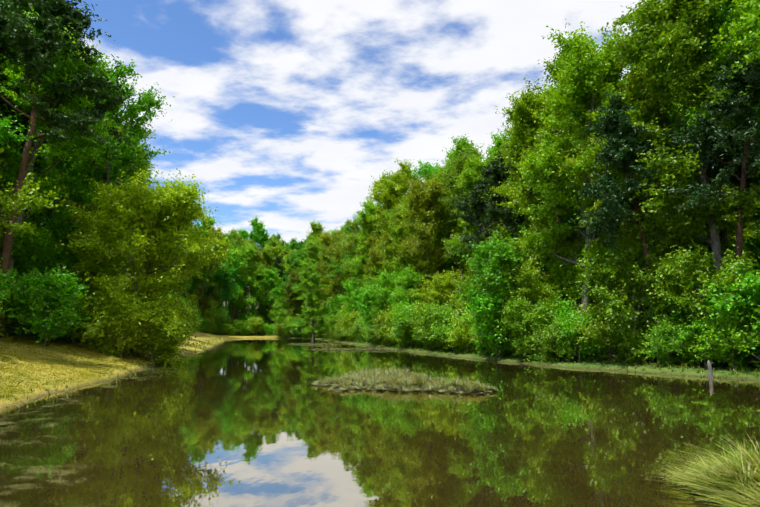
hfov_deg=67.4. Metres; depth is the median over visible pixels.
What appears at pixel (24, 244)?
tree
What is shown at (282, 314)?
sapling
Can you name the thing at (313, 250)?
tree
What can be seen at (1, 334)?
shrub
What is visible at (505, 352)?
bank shrub
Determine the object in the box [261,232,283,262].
tree
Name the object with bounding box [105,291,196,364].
overhanging shrub
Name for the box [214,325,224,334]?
shrub
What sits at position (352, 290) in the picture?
tree
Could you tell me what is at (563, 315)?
shrub
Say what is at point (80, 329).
shrub
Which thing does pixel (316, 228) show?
tree
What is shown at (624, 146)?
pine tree
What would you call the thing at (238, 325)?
bank shrub
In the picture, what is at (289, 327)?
shrub
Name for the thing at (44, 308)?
shrub
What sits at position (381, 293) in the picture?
sapling
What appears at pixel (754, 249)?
understory
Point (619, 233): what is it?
tree
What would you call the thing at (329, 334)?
bank shrub
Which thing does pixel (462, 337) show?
bank shrub
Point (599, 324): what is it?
shrub
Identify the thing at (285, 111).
sky
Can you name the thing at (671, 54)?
tall tree
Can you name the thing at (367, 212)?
tree
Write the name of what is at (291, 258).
tree
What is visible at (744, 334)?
bank shrub
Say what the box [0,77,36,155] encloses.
tall tree
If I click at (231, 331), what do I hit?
bank shrub
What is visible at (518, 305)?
bank shrub
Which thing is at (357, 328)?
bank shrub
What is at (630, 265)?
tree
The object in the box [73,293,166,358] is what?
overhanging shrub
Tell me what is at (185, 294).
sapling
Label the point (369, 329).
bank shrub
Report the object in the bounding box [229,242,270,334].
tree
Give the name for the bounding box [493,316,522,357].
bank shrub
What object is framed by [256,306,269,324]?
understory
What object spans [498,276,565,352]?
bank shrub
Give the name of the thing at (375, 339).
bank shrub
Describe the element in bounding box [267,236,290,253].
tree
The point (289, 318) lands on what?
bank shrub
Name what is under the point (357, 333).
bank shrub
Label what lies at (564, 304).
bank shrub
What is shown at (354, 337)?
bank shrub
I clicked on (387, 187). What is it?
tall tree
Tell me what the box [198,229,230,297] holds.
tree
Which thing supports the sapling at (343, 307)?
on the ground at (582, 364)
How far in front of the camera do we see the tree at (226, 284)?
174.78 m
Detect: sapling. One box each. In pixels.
[0,204,5,240]
[28,218,108,341]
[181,291,196,304]
[204,297,225,312]
[238,312,255,334]
[268,298,288,330]
[273,308,287,322]
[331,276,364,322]
[338,302,355,315]
[359,266,412,325]
[383,263,434,333]
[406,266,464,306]
[444,267,500,345]
[472,234,558,356]
[646,242,759,366]
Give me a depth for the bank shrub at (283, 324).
166.62 m
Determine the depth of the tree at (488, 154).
79.04 m
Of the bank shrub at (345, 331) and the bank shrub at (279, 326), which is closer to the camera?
the bank shrub at (345, 331)
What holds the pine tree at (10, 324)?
on the ground at (582, 364)
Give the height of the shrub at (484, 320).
6.014 m
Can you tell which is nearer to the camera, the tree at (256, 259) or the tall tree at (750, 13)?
the tall tree at (750, 13)
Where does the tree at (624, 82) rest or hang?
on the ground at (582, 364)
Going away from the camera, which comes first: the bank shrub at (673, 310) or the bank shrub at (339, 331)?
the bank shrub at (673, 310)
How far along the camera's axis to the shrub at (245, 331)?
173.13 m
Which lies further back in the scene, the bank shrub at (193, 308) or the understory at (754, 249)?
the bank shrub at (193, 308)
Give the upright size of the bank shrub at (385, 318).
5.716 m
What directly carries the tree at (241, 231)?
on the ground at (582, 364)
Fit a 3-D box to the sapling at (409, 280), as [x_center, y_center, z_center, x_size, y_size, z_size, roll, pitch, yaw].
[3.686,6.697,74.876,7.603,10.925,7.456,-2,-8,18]
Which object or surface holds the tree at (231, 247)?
on the ground at (582, 364)
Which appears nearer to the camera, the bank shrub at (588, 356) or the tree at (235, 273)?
the bank shrub at (588, 356)
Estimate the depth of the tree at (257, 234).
208.20 m
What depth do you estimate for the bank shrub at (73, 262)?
45.19 m
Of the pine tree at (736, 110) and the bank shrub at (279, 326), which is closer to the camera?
the pine tree at (736, 110)
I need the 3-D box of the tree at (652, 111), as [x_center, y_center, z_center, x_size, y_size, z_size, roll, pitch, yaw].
[19.248,-3.224,41.394,10.230,21.406,9.254,5,-9,-34]
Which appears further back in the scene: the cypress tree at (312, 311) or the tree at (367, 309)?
the cypress tree at (312, 311)
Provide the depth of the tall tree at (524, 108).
52.79 m
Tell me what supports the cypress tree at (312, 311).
on the ground at (582, 364)
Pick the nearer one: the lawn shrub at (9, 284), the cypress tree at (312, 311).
the lawn shrub at (9, 284)
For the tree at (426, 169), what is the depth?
88.75 m
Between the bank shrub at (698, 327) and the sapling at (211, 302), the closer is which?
the bank shrub at (698, 327)
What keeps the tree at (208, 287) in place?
on the ground at (582, 364)
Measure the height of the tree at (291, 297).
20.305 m
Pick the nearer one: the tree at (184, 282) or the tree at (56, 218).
the tree at (56, 218)
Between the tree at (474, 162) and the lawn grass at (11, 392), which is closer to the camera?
the lawn grass at (11, 392)
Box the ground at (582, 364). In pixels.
[0,292,759,412]
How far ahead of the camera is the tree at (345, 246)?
120.16 m
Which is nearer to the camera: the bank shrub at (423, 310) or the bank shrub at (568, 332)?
the bank shrub at (568, 332)
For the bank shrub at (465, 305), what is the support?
on the ground at (582, 364)
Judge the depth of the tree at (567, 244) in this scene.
48.75 m
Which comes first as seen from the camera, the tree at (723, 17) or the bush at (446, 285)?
the tree at (723, 17)
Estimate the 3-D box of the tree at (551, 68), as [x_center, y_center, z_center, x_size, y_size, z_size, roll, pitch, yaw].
[18.935,-6.566,54.568,12.183,31.008,13.150,-2,-8,17]
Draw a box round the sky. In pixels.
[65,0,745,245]
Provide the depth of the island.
24.25 m
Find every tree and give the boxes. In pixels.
[0,0,18,86]
[0,0,144,336]
[0,3,120,333]
[0,4,76,327]
[0,56,174,341]
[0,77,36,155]
[0,145,76,303]
[1,88,132,332]
[1,127,120,261]
[49,123,157,235]
[60,166,248,360]
[68,88,144,220]
[168,222,199,293]
[171,277,196,294]
[183,266,214,311]
[184,235,204,305]
[190,247,223,316]
[195,255,227,311]
[196,215,221,237]
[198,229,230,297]
[201,264,238,319]
[207,226,231,266]
[214,245,246,320]
[226,234,244,311]
[226,234,261,315]
[229,227,239,308]
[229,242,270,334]
[236,239,267,326]
[238,227,248,239]
[245,215,269,316]
[259,238,280,322]
[259,267,287,317]
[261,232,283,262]
[261,243,288,299]
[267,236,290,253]
[268,254,286,315]
[279,240,307,311]
[279,248,302,311]
[280,269,308,317]
[288,237,306,251]
[289,246,324,313]
[290,257,335,341]
[297,234,332,300]
[306,219,329,248]
[312,228,348,307]
[314,264,339,306]
[320,217,359,288]
[324,233,361,303]
[336,211,370,284]
[343,196,392,299]
[345,244,366,310]
[360,247,393,282]
[362,232,397,297]
[365,157,419,275]
[375,202,450,303]
[381,190,446,307]
[394,159,460,279]
[394,173,461,307]
[418,144,484,278]
[425,133,504,274]
[433,136,482,272]
[441,151,509,276]
[445,263,477,285]
[451,150,531,287]
[454,131,538,238]
[477,138,525,236]
[481,81,580,352]
[498,130,583,240]
[505,19,652,310]
[508,48,622,306]
[511,155,585,303]
[531,91,632,314]
[555,63,708,357]
[569,87,689,363]
[572,62,756,348]
[590,0,759,363]
[603,84,630,304]
[622,58,693,323]
[645,27,758,312]
[651,0,759,297]
[662,46,759,365]
[699,0,759,77]
[717,85,759,227]
[732,196,759,257]
[749,210,759,231]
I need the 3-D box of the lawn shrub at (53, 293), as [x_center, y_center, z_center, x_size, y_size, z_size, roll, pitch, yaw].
[-21.199,3.255,36.605,5.422,5.428,5.905,4,-8,-26]
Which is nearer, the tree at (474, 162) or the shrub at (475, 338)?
the shrub at (475, 338)
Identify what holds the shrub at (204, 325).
on the ground at (582, 364)
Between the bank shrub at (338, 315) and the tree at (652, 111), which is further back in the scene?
the bank shrub at (338, 315)
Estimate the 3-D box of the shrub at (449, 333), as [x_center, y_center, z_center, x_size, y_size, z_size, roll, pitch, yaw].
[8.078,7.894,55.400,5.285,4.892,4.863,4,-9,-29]
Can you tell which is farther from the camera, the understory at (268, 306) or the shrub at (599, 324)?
the understory at (268, 306)
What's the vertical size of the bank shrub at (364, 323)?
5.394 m
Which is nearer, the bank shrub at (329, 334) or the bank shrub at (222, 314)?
the bank shrub at (329, 334)
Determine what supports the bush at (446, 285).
on the ground at (582, 364)
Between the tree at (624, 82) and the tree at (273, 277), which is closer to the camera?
the tree at (624, 82)
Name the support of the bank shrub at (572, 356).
on the ground at (582, 364)
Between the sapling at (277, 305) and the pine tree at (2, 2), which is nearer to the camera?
the pine tree at (2, 2)
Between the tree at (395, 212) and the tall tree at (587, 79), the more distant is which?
the tree at (395, 212)
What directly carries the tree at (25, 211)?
on the ground at (582, 364)
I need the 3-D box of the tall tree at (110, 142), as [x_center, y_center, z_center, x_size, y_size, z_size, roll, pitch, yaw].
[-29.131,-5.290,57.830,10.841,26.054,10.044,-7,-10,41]
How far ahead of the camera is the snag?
29.74 m
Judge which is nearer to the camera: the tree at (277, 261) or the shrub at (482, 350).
the shrub at (482, 350)
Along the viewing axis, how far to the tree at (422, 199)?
75.17 m
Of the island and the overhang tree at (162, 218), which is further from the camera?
the overhang tree at (162, 218)
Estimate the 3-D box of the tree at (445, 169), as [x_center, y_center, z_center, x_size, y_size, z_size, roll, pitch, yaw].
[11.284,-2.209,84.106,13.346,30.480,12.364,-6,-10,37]
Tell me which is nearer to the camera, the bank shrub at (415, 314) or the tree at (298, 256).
the bank shrub at (415, 314)
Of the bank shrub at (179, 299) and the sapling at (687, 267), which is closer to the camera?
the sapling at (687, 267)
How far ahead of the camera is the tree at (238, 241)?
192.11 m
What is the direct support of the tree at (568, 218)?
on the ground at (582, 364)
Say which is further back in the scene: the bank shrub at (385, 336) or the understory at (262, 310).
the understory at (262, 310)
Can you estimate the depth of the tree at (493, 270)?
45.76 m
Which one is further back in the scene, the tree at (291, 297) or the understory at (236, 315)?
the understory at (236, 315)
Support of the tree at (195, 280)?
on the ground at (582, 364)
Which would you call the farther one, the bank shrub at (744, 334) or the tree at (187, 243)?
the tree at (187, 243)
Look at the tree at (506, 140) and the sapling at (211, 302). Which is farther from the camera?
the sapling at (211, 302)
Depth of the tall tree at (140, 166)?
55.42 m
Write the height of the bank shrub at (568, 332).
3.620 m
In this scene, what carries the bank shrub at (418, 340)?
on the ground at (582, 364)
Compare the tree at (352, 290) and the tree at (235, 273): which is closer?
the tree at (352, 290)
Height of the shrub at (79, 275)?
6.360 m
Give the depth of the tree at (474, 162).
63.21 m
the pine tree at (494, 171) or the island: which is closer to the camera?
the island
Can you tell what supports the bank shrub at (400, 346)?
on the ground at (582, 364)
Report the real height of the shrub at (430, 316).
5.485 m
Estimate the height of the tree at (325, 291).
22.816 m
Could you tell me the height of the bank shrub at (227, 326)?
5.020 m
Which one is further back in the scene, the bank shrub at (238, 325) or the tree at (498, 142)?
the bank shrub at (238, 325)
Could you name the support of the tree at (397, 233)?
on the ground at (582, 364)
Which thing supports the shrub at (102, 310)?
on the ground at (582, 364)
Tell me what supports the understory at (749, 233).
on the ground at (582, 364)
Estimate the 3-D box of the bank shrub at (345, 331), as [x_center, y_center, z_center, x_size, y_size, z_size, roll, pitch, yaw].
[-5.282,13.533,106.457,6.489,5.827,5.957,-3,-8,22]
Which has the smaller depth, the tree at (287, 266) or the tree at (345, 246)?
the tree at (345, 246)
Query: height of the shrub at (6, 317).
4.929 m
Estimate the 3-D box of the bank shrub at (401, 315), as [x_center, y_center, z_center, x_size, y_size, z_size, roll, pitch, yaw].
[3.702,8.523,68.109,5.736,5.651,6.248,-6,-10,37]
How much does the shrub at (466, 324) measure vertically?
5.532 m
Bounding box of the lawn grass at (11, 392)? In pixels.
[0,335,153,402]
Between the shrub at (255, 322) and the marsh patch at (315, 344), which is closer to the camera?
the marsh patch at (315, 344)
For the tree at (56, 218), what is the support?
on the ground at (582, 364)
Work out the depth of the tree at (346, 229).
145.90 m
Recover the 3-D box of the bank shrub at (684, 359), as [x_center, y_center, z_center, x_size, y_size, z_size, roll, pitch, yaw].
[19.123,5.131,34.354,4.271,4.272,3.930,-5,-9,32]
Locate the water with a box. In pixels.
[0,338,759,506]
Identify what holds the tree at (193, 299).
on the ground at (582, 364)
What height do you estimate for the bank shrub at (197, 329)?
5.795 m
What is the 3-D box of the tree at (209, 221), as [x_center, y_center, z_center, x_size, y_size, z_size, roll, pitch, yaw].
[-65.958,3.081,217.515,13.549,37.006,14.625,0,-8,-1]
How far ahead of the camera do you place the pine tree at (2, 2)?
44.05 m
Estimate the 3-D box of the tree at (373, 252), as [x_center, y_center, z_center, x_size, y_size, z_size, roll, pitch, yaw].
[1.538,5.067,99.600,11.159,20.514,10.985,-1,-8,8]
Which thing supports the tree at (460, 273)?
on the ground at (582, 364)
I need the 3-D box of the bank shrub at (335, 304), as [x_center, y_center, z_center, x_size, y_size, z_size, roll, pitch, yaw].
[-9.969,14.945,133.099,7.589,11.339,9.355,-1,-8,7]
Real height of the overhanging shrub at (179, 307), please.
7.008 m
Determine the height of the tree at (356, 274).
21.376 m
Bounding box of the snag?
[707,360,713,377]
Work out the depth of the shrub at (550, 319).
41.88 m
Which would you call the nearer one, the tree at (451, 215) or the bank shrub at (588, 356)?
the bank shrub at (588, 356)
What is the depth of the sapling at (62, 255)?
44.77 m
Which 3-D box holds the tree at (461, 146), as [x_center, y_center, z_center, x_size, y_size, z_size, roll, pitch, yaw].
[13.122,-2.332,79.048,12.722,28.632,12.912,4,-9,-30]
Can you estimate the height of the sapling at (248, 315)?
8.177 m
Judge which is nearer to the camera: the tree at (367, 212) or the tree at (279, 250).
the tree at (367, 212)
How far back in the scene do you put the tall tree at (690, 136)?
41.05 m
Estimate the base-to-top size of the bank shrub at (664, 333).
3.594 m
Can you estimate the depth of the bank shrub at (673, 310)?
34.97 m
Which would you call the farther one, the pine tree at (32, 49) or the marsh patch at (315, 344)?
the marsh patch at (315, 344)
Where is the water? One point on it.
(251, 422)
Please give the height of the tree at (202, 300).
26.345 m
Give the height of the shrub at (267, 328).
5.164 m
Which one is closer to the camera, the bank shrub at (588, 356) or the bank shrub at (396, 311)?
the bank shrub at (588, 356)
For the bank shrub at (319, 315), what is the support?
on the ground at (582, 364)
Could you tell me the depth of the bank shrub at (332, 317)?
123.08 m
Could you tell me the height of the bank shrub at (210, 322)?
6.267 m
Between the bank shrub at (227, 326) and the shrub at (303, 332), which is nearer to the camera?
the shrub at (303, 332)
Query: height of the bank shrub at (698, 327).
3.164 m
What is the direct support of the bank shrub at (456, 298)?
on the ground at (582, 364)
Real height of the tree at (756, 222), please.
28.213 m
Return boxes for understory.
[227,288,247,320]
[252,293,263,313]
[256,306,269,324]
[260,257,284,323]
[728,224,759,269]
[742,231,759,272]
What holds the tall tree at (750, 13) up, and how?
on the ground at (582, 364)
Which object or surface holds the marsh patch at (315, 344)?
in the water
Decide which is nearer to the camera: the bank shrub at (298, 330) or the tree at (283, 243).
the bank shrub at (298, 330)
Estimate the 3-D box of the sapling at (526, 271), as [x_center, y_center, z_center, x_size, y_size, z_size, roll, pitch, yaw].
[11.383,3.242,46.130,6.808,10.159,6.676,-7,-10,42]
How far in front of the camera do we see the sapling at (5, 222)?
39.45 m
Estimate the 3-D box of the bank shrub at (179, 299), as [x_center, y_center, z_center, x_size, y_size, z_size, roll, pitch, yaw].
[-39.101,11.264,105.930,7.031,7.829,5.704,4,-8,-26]
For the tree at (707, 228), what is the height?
28.039 m
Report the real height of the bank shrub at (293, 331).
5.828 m
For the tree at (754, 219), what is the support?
on the ground at (582, 364)
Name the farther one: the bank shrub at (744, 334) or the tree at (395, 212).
the tree at (395, 212)
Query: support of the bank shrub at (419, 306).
on the ground at (582, 364)
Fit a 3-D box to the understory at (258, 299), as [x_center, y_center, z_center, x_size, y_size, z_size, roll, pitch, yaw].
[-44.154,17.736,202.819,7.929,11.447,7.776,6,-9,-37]
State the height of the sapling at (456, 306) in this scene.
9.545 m
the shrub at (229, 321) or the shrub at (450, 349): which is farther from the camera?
the shrub at (229, 321)
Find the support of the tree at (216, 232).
on the ground at (582, 364)
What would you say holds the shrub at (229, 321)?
on the ground at (582, 364)
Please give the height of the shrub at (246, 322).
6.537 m
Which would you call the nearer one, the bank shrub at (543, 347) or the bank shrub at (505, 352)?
the bank shrub at (543, 347)
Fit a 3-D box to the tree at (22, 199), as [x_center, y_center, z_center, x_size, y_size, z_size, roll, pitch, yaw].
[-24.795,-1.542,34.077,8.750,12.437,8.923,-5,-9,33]
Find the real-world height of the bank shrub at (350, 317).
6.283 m
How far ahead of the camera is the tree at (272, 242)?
198.00 m
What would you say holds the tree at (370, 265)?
on the ground at (582, 364)
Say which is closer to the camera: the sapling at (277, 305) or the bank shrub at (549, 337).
the bank shrub at (549, 337)
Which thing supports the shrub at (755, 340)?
on the ground at (582, 364)
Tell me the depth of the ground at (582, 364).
35.83 m
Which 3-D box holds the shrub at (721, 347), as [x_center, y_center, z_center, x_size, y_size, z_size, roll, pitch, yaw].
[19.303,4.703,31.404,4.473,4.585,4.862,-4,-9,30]
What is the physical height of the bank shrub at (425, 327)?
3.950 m
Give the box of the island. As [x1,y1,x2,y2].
[311,365,496,393]
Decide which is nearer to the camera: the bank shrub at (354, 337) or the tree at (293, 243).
the bank shrub at (354, 337)
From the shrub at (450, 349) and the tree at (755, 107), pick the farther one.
the shrub at (450, 349)
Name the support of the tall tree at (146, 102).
on the ground at (582, 364)
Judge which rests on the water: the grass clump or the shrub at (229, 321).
the grass clump
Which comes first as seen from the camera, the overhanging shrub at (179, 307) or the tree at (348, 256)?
the overhanging shrub at (179, 307)
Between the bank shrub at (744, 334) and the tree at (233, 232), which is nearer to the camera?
the bank shrub at (744, 334)
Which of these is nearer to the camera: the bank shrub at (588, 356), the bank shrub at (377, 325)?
the bank shrub at (588, 356)
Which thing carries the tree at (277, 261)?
on the ground at (582, 364)
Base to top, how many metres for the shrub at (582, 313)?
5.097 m
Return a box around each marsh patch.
[289,342,344,344]
[305,347,394,350]
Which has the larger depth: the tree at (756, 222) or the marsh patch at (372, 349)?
the tree at (756, 222)
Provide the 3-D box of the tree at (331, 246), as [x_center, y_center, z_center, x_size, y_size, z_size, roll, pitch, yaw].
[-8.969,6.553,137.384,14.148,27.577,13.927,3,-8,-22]
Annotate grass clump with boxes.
[632,426,759,506]
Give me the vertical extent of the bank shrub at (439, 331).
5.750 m
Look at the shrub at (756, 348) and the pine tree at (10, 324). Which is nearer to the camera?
the shrub at (756, 348)
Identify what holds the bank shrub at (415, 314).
on the ground at (582, 364)
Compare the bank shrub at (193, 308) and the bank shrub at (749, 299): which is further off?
the bank shrub at (193, 308)
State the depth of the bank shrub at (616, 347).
38.46 m
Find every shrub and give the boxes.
[0,256,37,329]
[0,271,24,332]
[0,287,19,338]
[4,262,95,346]
[9,277,86,341]
[19,256,98,339]
[45,252,98,339]
[60,301,106,346]
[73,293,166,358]
[92,286,135,345]
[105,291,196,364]
[137,289,201,361]
[172,293,186,311]
[188,301,200,327]
[194,318,204,331]
[201,316,215,333]
[201,318,209,330]
[205,306,227,334]
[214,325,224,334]
[216,318,232,334]
[223,322,234,335]
[227,326,235,335]
[231,319,245,333]
[239,325,250,335]
[241,318,252,335]
[245,315,263,335]
[260,321,272,335]
[275,322,285,336]
[281,322,290,336]
[282,321,292,336]
[283,314,292,335]
[289,318,303,337]
[293,318,308,336]
[297,327,309,337]
[310,297,335,339]
[322,294,343,335]
[324,319,332,335]
[327,315,336,338]
[330,312,344,329]
[334,322,344,340]
[338,310,352,340]
[342,309,360,339]
[347,327,355,339]
[348,321,363,342]
[351,320,363,341]
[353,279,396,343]
[356,317,374,343]
[360,316,388,344]
[369,326,382,342]
[370,309,389,345]
[375,303,399,346]
[378,322,394,346]
[385,297,421,346]
[385,333,408,348]
[386,301,420,348]
[403,301,439,348]
[410,297,440,344]
[410,301,443,349]
[413,331,435,345]
[414,298,451,349]
[417,319,442,349]
[426,302,466,351]
[436,310,478,352]
[440,311,456,350]
[443,307,479,352]
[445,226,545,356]
[445,296,471,310]
[451,292,491,316]
[457,285,528,357]
[457,306,480,347]
[463,323,490,355]
[466,321,512,355]
[487,325,512,355]
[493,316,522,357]
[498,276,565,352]
[498,296,556,359]
[513,302,565,360]
[522,332,554,362]
[528,315,582,365]
[533,293,579,356]
[550,311,607,361]
[553,301,592,357]
[561,300,620,361]
[565,349,583,360]
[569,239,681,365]
[569,305,617,360]
[571,288,655,362]
[604,338,646,362]
[637,289,714,352]
[640,314,692,366]
[668,310,707,364]
[669,314,727,366]
[688,300,759,369]
[691,259,759,361]
[700,308,755,361]
[742,313,759,371]
[745,315,759,368]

